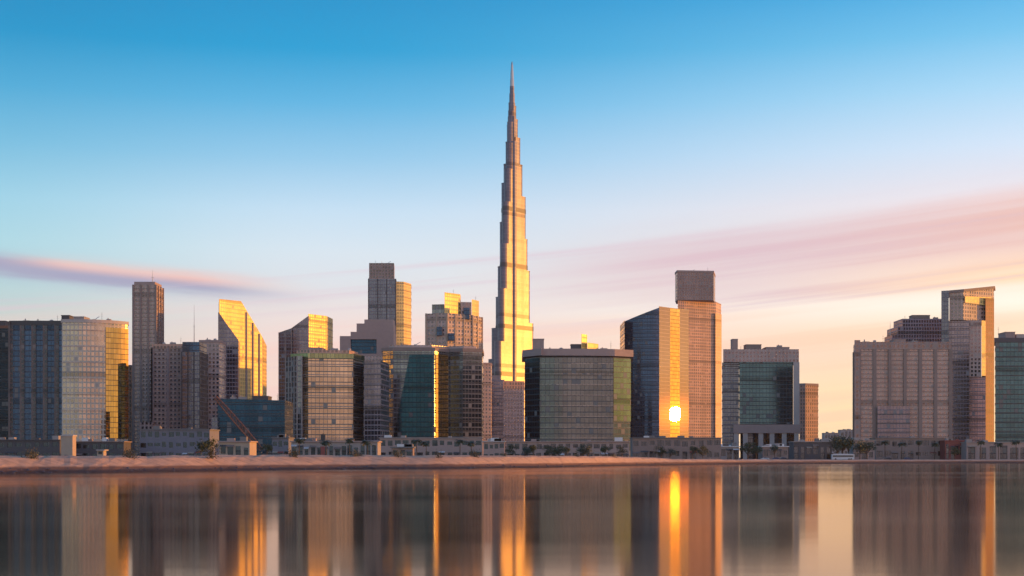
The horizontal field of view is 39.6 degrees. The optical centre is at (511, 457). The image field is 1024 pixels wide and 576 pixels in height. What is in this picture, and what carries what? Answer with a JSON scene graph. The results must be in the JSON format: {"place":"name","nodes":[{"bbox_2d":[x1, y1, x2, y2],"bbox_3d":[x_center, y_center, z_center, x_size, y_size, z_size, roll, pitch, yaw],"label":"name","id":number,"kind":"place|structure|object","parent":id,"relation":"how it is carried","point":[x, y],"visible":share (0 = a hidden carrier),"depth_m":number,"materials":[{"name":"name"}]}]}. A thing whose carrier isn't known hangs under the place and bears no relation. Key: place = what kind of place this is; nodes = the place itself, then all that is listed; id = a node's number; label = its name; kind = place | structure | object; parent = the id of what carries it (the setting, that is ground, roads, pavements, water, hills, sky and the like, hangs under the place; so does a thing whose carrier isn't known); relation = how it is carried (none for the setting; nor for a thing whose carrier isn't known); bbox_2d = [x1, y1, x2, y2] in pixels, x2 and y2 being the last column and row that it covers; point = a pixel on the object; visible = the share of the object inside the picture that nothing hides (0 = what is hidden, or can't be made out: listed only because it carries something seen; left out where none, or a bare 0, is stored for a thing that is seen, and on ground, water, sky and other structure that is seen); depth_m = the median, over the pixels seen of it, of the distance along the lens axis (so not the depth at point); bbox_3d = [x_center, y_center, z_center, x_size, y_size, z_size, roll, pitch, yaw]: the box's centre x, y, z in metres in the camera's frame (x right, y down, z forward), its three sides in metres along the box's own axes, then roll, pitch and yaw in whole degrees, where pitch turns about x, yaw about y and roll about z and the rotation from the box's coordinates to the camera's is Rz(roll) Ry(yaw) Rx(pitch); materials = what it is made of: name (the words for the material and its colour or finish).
{"place":"outdoors","nodes":[
{"label":"outdoors","id":0,"kind":"place"},
{"bbox_2d":[0,436,60,455],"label":"podium building","id":1,"kind":"structure","parent":0,"point":[11,446],"depth_m":640.00,"materials":[{"name":"concrete"}]},
{"bbox_2d":[76,437,132,455],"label":"podium building","id":2,"kind":"structure","parent":0,"point":[90,447],"depth_m":660.00,"materials":[{"name":"concrete"}]},
{"bbox_2d":[138,426,219,455],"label":"podium building","id":3,"kind":"structure","parent":0,"point":[157,441],"depth_m":680.00,"materials":[{"name":"grey concrete"}]},
{"bbox_2d":[217,437,257,454],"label":"shore building","id":4,"kind":"structure","parent":0,"point":[242,446],"depth_m":520.30,"materials":[{"name":"beige concrete"}]},
{"bbox_2d":[236,446,240,454],"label":"window","id":5,"kind":"structure","parent":4,"relation":"in","point":[238,448],"depth_m":520.27,"materials":[{"name":"grey glass"}]},
{"bbox_2d":[271,434,294,454],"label":"shore building","id":6,"kind":"structure","parent":0,"point":[281,443],"depth_m":600.00,"materials":[{"name":"grey concrete"}]},
{"bbox_2d":[290,438,381,454],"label":"pavilion","id":7,"kind":"structure","parent":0,"point":[310,446],"depth_m":560.00,"materials":[{"name":"concrete"}]},
{"bbox_2d":[390,444,415,455],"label":"pump house","id":8,"kind":"structure","parent":0,"point":[408,449],"depth_m":500.30,"materials":[{"name":"grey concrete"}]},
{"bbox_2d":[379,435,483,455],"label":"podium building","id":9,"kind":"structure","parent":0,"point":[448,445],"depth_m":720.00,"materials":[{"name":"concrete"}]},
{"bbox_2d":[482,438,505,455],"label":"shore building","id":10,"kind":"structure","parent":0,"point":[493,446],"depth_m":600.00,"materials":[{"name":"concrete"}]},
{"bbox_2d":[0,463,1023,575],"bbox_3d":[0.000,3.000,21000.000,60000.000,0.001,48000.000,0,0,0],"label":"water","id":11,"kind":"structure","parent":0,"point":[920,519],"depth_m":66.78,"materials":[{"name":"liquid"}]},
{"bbox_2d":[0,454,1023,473],"bbox_3d":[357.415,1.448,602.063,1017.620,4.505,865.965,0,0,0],"label":"sand bank","id":12,"kind":"structure","parent":0,"point":[85,464],"depth_m":366.41,"materials":[{"name":"beige sand"}]},
{"bbox_2d":[21,445,41,458],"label":"shrub","id":13,"kind":"object","parent":12,"relation":"on","point":[32,454],"visible":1,"depth_m":283.62,"materials":[{"name":"green plant"}]},
{"bbox_2d":[122,447,138,457],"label":"shrub","id":14,"kind":"object","parent":12,"relation":"on","point":[128,453],"visible":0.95,"depth_m":307.35,"materials":[{"name":"green plant"}]},
{"bbox_2d":[205,445,222,458],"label":"shrub","id":15,"kind":"object","parent":12,"relation":"on","point":[212,452],"visible":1,"depth_m":331.35,"materials":[{"name":"green plant"}]},
{"bbox_2d":[285,447,300,457],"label":"shrub","id":16,"kind":"object","parent":12,"relation":"on","point":[290,453],"visible":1,"depth_m":358.21,"materials":[{"name":"green plant"}]},
{"bbox_2d":[392,447,404,456],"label":"shrub","id":17,"kind":"object","parent":12,"relation":"on","point":[396,453],"visible":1,"depth_m":383.70,"materials":[{"name":"green plant"}]},
{"bbox_2d":[1,461,1017,472],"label":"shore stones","id":18,"kind":"object","parent":12,"relation":"on","point":[27,469],"visible":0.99,"depth_m":354.92,"materials":[{"name":"stone"}]},
{"bbox_2d":[0,0,1023,457],"label":"sky","id":19,"kind":"structure","parent":0,"point":[837,168],"materials":[{"name":"blue"}]},
{"bbox_2d":[629,436,721,458],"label":"shore building","id":20,"kind":"structure","parent":0,"point":[644,446],"depth_m":720.00,"materials":[{"name":"grey concrete"}]},
{"bbox_2d":[657,440,663,445],"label":"window","id":21,"kind":"structure","parent":20,"relation":"in","point":[659,442],"depth_m":720.21,"materials":[{"name":"grey glass"}]},
{"bbox_2d":[822,432,838,453],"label":"distant building","id":22,"kind":"structure","parent":0,"point":[826,435],"depth_m":2300.00,"materials":[{"name":"concrete"}]},
{"bbox_2d":[831,454,853,459],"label":"coach","id":23,"kind":"object","parent":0,"point":[842,456],"visible":0.81,"depth_m":790.00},
{"bbox_2d":[838,429,852,453],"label":"distant building","id":24,"kind":"structure","parent":0,"point":[847,432],"depth_m":2500.25,"materials":[{"name":"concrete"}]},
{"bbox_2d":[849,438,875,458],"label":"shore building","id":25,"kind":"structure","parent":0,"point":[871,453],"depth_m":820.00,"materials":[{"name":"concrete"}]},
{"bbox_2d":[869,436,944,459],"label":"podium building","id":26,"kind":"structure","parent":0,"point":[892,450],"depth_m":860.00,"materials":[{"name":"grey concrete"}]},
{"label":"ground","id":27,"kind":"structure","parent":0,"visible":0},
{"bbox_2d":[0,321,7,439],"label":"office tower","id":28,"kind":"structure","parent":27,"relation":"on","point":[3,378],"depth_m":1150.00,"materials":[{"name":"grey glass"}]},
{"bbox_2d":[8,315,72,439],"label":"office tower","id":29,"kind":"structure","parent":27,"relation":"on","point":[34,379],"depth_m":1085.00,"materials":[{"name":"glass"}]},
{"bbox_2d":[61,435,76,455],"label":"beige hut","id":30,"kind":"object","parent":27,"relation":"on","point":[68,444],"visible":0.71,"depth_m":440.00,"materials":[{"name":"concrete"}]},
{"bbox_2d":[61,316,128,440],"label":"office tower","id":31,"kind":"structure","parent":27,"relation":"on","point":[94,379],"depth_m":1063.29,"materials":[{"name":"grey glass"}]},
{"bbox_2d":[96,450,108,455],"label":"kiosk","id":32,"kind":"object","parent":27,"relation":"on","point":[101,452],"visible":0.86,"depth_m":430.00,"materials":[{"name":"concrete"}]},
{"bbox_2d":[128,365,131,440],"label":"apartment block","id":33,"kind":"structure","parent":27,"relation":"on","point":[129,402],"depth_m":1335.81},
{"bbox_2d":[132,272,163,455],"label":"apartment tower","id":34,"kind":"structure","parent":27,"relation":"on","point":[147,315],"depth_m":1300.00,"materials":[{"name":"grey concrete"}]},
{"bbox_2d":[140,342,181,428],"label":"apartment block","id":35,"kind":"structure","parent":27,"relation":"on","point":[165,386],"depth_m":1220.00,"materials":[{"name":"concrete"}]},
{"bbox_2d":[181,327,207,428],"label":"apartment tower","id":36,"kind":"structure","parent":27,"relation":"on","point":[194,384],"depth_m":1185.00,"materials":[{"name":"stone"}]},
{"bbox_2d":[194,436,222,453],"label":"tree","id":37,"kind":"object","parent":27,"relation":"on","point":[204,448],"visible":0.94,"depth_m":399.10,"materials":[{"name":"green plant"}]},
{"bbox_2d":[199,338,226,428],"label":"apartment block","id":38,"kind":"structure","parent":27,"relation":"on","point":[216,350],"depth_m":1265.00,"materials":[{"name":"concrete"}]},
{"bbox_2d":[218,299,266,398],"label":"office tower","id":39,"kind":"structure","parent":27,"relation":"on","point":[239,334],"depth_m":1370.56,"materials":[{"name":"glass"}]},
{"bbox_2d":[214,396,272,454],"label":"crawler crane","id":40,"kind":"object","parent":27,"relation":"on","point":[239,422],"visible":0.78,"depth_m":620.33,"materials":[{"name":"red paint"}]},
{"bbox_2d":[212,395,293,454],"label":"office block","id":41,"kind":"structure","parent":27,"relation":"on","point":[264,419],"depth_m":950.00,"materials":[{"name":"glass"}]},
{"bbox_2d":[260,443,272,454],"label":"tree","id":42,"kind":"object","parent":27,"relation":"on","point":[269,447],"visible":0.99,"depth_m":499.51,"materials":[{"name":"green plant"}]},
{"bbox_2d":[294,438,305,454],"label":"palm tree","id":43,"kind":"object","parent":27,"relation":"on","point":[299,441],"visible":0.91,"depth_m":544.79,"materials":[{"name":"green plant"}]},
{"bbox_2d":[278,314,332,400],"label":"office tower","id":44,"kind":"structure","parent":27,"relation":"on","point":[311,330],"depth_m":1536.00,"materials":[{"name":"grey glass"}]},
{"bbox_2d":[320,446,324,454],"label":"banner","id":45,"kind":"object","parent":27,"relation":"on","point":[322,450],"visible":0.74,"depth_m":519.95,"materials":[{"name":"fabric"}]},
{"bbox_2d":[320,440,331,454],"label":"palm tree","id":46,"kind":"object","parent":27,"relation":"on","point":[325,443],"visible":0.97,"depth_m":544.48,"materials":[{"name":"green plant"}]},
{"bbox_2d":[285,347,389,440],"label":"office block","id":47,"kind":"structure","parent":27,"relation":"on","point":[334,394],"depth_m":1053.10,"materials":[{"name":"brown glass"}]},
{"bbox_2d":[345,438,354,454],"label":"palm tree","id":48,"kind":"object","parent":27,"relation":"on","point":[349,441],"visible":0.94,"depth_m":544.98,"materials":[{"name":"green plant"}]},
{"bbox_2d":[361,440,372,454],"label":"palm tree","id":49,"kind":"object","parent":27,"relation":"on","point":[366,442],"visible":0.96,"depth_m":544.83,"materials":[{"name":"green plant"}]},
{"bbox_2d":[340,319,395,360],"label":"office block","id":50,"kind":"structure","parent":27,"relation":"on","point":[369,339],"depth_m":1503.00,"materials":[{"name":"grey concrete"}]},
{"bbox_2d":[368,261,410,344],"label":"office tower","id":51,"kind":"structure","parent":27,"relation":"on","point":[389,296],"depth_m":1600.60,"materials":[{"name":"stone"}]},
{"bbox_2d":[411,439,420,455],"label":"palm tree","id":52,"kind":"object","parent":27,"relation":"on","point":[415,441],"visible":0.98,"depth_m":639.59,"materials":[{"name":"green plant"}]},
{"bbox_2d":[421,441,431,454],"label":"palm tree","id":53,"kind":"object","parent":27,"relation":"on","point":[424,443],"visible":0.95,"depth_m":639.85,"materials":[{"name":"green plant"}]},
{"bbox_2d":[381,340,483,436],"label":"office block","id":54,"kind":"structure","parent":27,"relation":"on","point":[435,391],"depth_m":1152.29,"materials":[{"name":"glass"}]},
{"bbox_2d":[425,289,482,348],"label":"apartment tower","id":55,"kind":"structure","parent":27,"relation":"on","point":[453,321],"depth_m":1285.48,"materials":[{"name":"concrete"}]},
{"bbox_2d":[466,441,475,453],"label":"palm tree","id":56,"kind":"object","parent":27,"relation":"on","point":[470,444],"visible":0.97,"depth_m":639.35,"materials":[{"name":"green plant"}]},
{"bbox_2d":[483,363,491,440],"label":"apartment block","id":57,"kind":"structure","parent":27,"relation":"on","point":[487,401],"depth_m":1404.33,"materials":[{"name":"concrete"}]},
{"bbox_2d":[492,375,504,440],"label":"apartment block","id":58,"kind":"structure","parent":27,"relation":"on","point":[497,407],"depth_m":1500.00,"materials":[{"name":"grey concrete"}]},
{"bbox_2d":[488,62,533,440],"bbox_3d":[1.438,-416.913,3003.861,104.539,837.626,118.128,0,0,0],"label":"skyscraper","id":59,"kind":"structure","parent":27,"relation":"on","point":[512,333],"depth_m":2991.73,"materials":[{"name":"metal"}]},
{"bbox_2d":[505,444,518,454],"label":"tree","id":60,"kind":"object","parent":27,"relation":"on","point":[509,450],"visible":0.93,"depth_m":639.80,"materials":[{"name":"green plant"}]},
{"bbox_2d":[503,381,524,454],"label":"apartment block","id":61,"kind":"structure","parent":27,"relation":"on","point":[513,411],"depth_m":1453.95,"materials":[{"name":"grey concrete"}]},
{"bbox_2d":[521,447,531,454],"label":"tree","id":62,"kind":"object","parent":27,"relation":"on","point":[527,451],"visible":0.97,"depth_m":646.64,"materials":[{"name":"green plant"}]},
{"bbox_2d":[542,444,555,455],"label":"tree","id":63,"kind":"object","parent":27,"relation":"on","point":[550,451],"visible":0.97,"depth_m":642.11,"materials":[{"name":"green plant"}]},
{"bbox_2d":[552,445,567,455],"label":"tree","id":64,"kind":"object","parent":27,"relation":"on","point":[559,450],"visible":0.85,"depth_m":650.22,"materials":[{"name":"green plant"}]},
{"bbox_2d":[506,437,630,456],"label":"arcade","id":65,"kind":"object","parent":27,"relation":"on","point":[573,446],"visible":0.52,"depth_m":680.00,"materials":[{"name":"grey concrete"}]},
{"bbox_2d":[522,334,632,456],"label":"office block","id":66,"kind":"structure","parent":27,"relation":"on","point":[579,392],"depth_m":1041.43,"materials":[{"name":"glass"}]},
{"bbox_2d":[576,443,589,455],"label":"tree","id":67,"kind":"object","parent":27,"relation":"on","point":[581,449],"visible":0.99,"depth_m":645.59,"materials":[{"name":"green plant"}]},
{"bbox_2d":[600,446,610,455],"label":"tree","id":68,"kind":"object","parent":27,"relation":"on","point":[604,449],"visible":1,"depth_m":642.04,"materials":[{"name":"green plant"}]},
{"bbox_2d":[616,446,627,456],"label":"tree","id":69,"kind":"object","parent":27,"relation":"on","point":[622,451],"visible":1,"depth_m":648.76,"materials":[{"name":"green plant"}]},
{"bbox_2d":[620,306,688,437],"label":"office tower","id":70,"kind":"structure","parent":27,"relation":"on","point":[656,341],"depth_m":1532.74,"materials":[{"name":"glass"}]},
{"bbox_2d":[654,446,666,457],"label":"tree","id":71,"kind":"object","parent":27,"relation":"on","point":[661,450],"visible":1,"depth_m":689.74,"materials":[{"name":"green plant"}]},
{"bbox_2d":[665,448,677,456],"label":"tree","id":72,"kind":"object","parent":27,"relation":"on","point":[672,452],"visible":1,"depth_m":689.41,"materials":[{"name":"green plant"}]},
{"bbox_2d":[689,446,697,458],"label":"tree","id":73,"kind":"object","parent":27,"relation":"on","point":[693,450],"visible":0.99,"depth_m":689.86,"materials":[{"name":"green plant"}]},
{"bbox_2d":[675,269,721,443],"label":"office tower","id":74,"kind":"structure","parent":27,"relation":"on","point":[694,292],"depth_m":1789.83,"materials":[{"name":"beige concrete"}]},
{"bbox_2d":[696,446,710,458],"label":"tree","id":75,"kind":"object","parent":27,"relation":"on","point":[703,449],"visible":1,"depth_m":689.46,"materials":[{"name":"green plant"}]},
{"bbox_2d":[721,443,739,458],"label":"canopy building","id":76,"kind":"structure","parent":27,"relation":"on","point":[731,451],"depth_m":760.30,"materials":[{"name":"concrete"}]},
{"bbox_2d":[727,450,731,458],"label":"window","id":77,"kind":"structure","parent":76,"relation":"in","point":[729,452],"depth_m":760.33,"materials":[{"name":"grey glass"}]},
{"bbox_2d":[733,450,737,458],"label":"window","id":78,"kind":"structure","parent":76,"relation":"in","point":[735,452],"depth_m":760.33,"materials":[{"name":"grey glass"}]},
{"bbox_2d":[739,442,757,458],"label":"tree","id":79,"kind":"object","parent":27,"relation":"on","point":[747,446],"visible":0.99,"depth_m":739.82,"materials":[{"name":"green plant"}]},
{"bbox_2d":[751,445,762,458],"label":"tree","id":80,"kind":"object","parent":27,"relation":"on","point":[756,450],"visible":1,"depth_m":740.25,"materials":[{"name":"green plant"}]},
{"bbox_2d":[722,339,799,458],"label":"office block","id":81,"kind":"structure","parent":27,"relation":"on","point":[760,396],"depth_m":1350.00,"materials":[{"name":"glass"}]},
{"bbox_2d":[758,443,788,458],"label":"canopy building","id":82,"kind":"structure","parent":27,"relation":"on","point":[780,452],"depth_m":770.00,"materials":[{"name":"white paint"}]},
{"bbox_2d":[770,445,778,456],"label":"tree","id":83,"kind":"object","parent":27,"relation":"on","point":[774,448],"visible":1,"depth_m":739.96,"materials":[{"name":"green plant"}]},
{"bbox_2d":[799,383,818,440],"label":"apartment block","id":84,"kind":"structure","parent":27,"relation":"on","point":[808,407],"depth_m":1503.22,"materials":[{"name":"concrete"}]},
{"bbox_2d":[789,438,831,459],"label":"podium building","id":85,"kind":"structure","parent":27,"relation":"on","point":[816,448],"depth_m":800.00,"materials":[{"name":"concrete"}]},
{"bbox_2d":[794,446,797,458],"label":"window","id":86,"kind":"structure","parent":85,"relation":"in","point":[795,447],"depth_m":800.33,"materials":[{"name":"grey glass"}]},
{"bbox_2d":[801,446,804,458],"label":"window","id":87,"kind":"structure","parent":85,"relation":"in","point":[802,447],"depth_m":800.33,"materials":[{"name":"grey glass"}]},
{"bbox_2d":[821,447,824,458],"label":"window","id":88,"kind":"structure","parent":85,"relation":"in","point":[822,448],"depth_m":800.33,"materials":[{"name":"grey glass"}]},
{"bbox_2d":[828,436,847,459],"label":"tree","id":89,"kind":"object","parent":27,"relation":"on","point":[836,440],"visible":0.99,"depth_m":798.33,"materials":[{"name":"green plant"}]},
{"bbox_2d":[833,434,854,459],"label":"tree","id":90,"kind":"object","parent":27,"relation":"on","point":[846,441],"visible":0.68,"depth_m":804.43,"materials":[{"name":"green plant"}]},
{"bbox_2d":[851,439,866,458],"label":"tree","id":91,"kind":"object","parent":27,"relation":"on","point":[857,446],"visible":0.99,"depth_m":789.53,"materials":[{"name":"green plant"}]},
{"bbox_2d":[855,442,876,458],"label":"tree","id":92,"kind":"object","parent":27,"relation":"on","point":[869,447],"visible":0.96,"depth_m":790.09,"materials":[{"name":"green plant"}]},
{"bbox_2d":[853,337,951,439],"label":"apartment block","id":93,"kind":"structure","parent":27,"relation":"on","point":[902,388],"depth_m":1174.50,"materials":[{"name":"concrete"}]},
{"bbox_2d":[898,442,906,459],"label":"palm tree","id":94,"kind":"object","parent":27,"relation":"on","point":[902,443],"visible":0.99,"depth_m":829.76,"materials":[{"name":"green plant"}]},
{"bbox_2d":[884,315,940,341],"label":"apartment tower","id":95,"kind":"structure","parent":27,"relation":"on","point":[921,328],"depth_m":1420.00,"materials":[{"name":"concrete"}]},
{"bbox_2d":[915,440,923,458],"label":"palm tree","id":96,"kind":"object","parent":27,"relation":"on","point":[918,442],"visible":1,"depth_m":829.55,"materials":[{"name":"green plant"}]},
{"bbox_2d":[930,442,939,459],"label":"palm tree","id":97,"kind":"object","parent":27,"relation":"on","point":[936,444],"visible":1,"depth_m":829.38,"materials":[{"name":"green plant"}]},
{"bbox_2d":[940,438,964,459],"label":"building","id":98,"kind":"structure","parent":27,"relation":"on","point":[946,444],"depth_m":850.30,"materials":[{"name":"red paint"}]},
{"bbox_2d":[946,444,948,458],"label":"window","id":99,"kind":"structure","parent":98,"relation":"in","point":[947,445],"depth_m":850.28,"materials":[{"name":"grey glass"}]},
{"bbox_2d":[948,447,960,459],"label":"tree","id":100,"kind":"object","parent":27,"relation":"on","point":[954,450],"visible":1,"depth_m":819.31,"materials":[{"name":"green plant"}]},
{"bbox_2d":[941,286,994,441],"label":"office tower","id":101,"kind":"structure","parent":27,"relation":"on","point":[966,314],"depth_m":1332.23,"materials":[{"name":"glass"}]},
{"bbox_2d":[977,440,985,459],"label":"palm tree","id":102,"kind":"object","parent":27,"relation":"on","point":[980,443],"visible":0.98,"depth_m":814.62,"materials":[{"name":"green plant"}]},
{"bbox_2d":[960,439,1023,459],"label":"colonnade","id":103,"kind":"object","parent":27,"relation":"on","point":[970,449],"visible":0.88,"depth_m":840.30,"materials":[{"name":"concrete"}]},
{"bbox_2d":[968,447,974,458],"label":"window","id":104,"kind":"structure","parent":103,"relation":"in","point":[971,450],"depth_m":840.37,"materials":[{"name":"grey glass"}]},
{"bbox_2d":[979,448,985,458],"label":"window","id":105,"kind":"structure","parent":103,"relation":"in","point":[983,450],"depth_m":840.37,"materials":[{"name":"grey glass"}]},
{"bbox_2d":[990,446,995,458],"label":"window","id":106,"kind":"structure","parent":103,"relation":"in","point":[992,448],"depth_m":840.37,"materials":[{"name":"grey glass"}]},
{"bbox_2d":[1000,445,1006,458],"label":"window","id":107,"kind":"structure","parent":103,"relation":"in","point":[1003,450],"depth_m":840.37,"materials":[{"name":"grey glass"}]},
{"bbox_2d":[1010,448,1017,458],"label":"window","id":108,"kind":"structure","parent":103,"relation":"in","point":[1012,450],"depth_m":840.37,"materials":[{"name":"grey glass"}]},
{"bbox_2d":[1020,448,1023,458],"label":"window","id":109,"kind":"structure","parent":103,"relation":"in","point":[1021,449],"depth_m":840.37,"materials":[{"name":"grey glass"}]},
{"bbox_2d":[994,442,1002,459],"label":"palm tree","id":110,"kind":"object","parent":27,"relation":"on","point":[999,444],"visible":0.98,"depth_m":814.85,"materials":[{"name":"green plant"}]},
{"bbox_2d":[994,329,1023,441],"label":"office block","id":111,"kind":"structure","parent":27,"relation":"on","point":[1009,386],"depth_m":1200.00,"materials":[{"name":"glass"}]},
{"bbox_2d":[1010,440,1019,459],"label":"palm tree","id":112,"kind":"object","parent":27,"relation":"on","point":[1015,442],"visible":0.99,"depth_m":814.75,"materials":[{"name":"green plant"}]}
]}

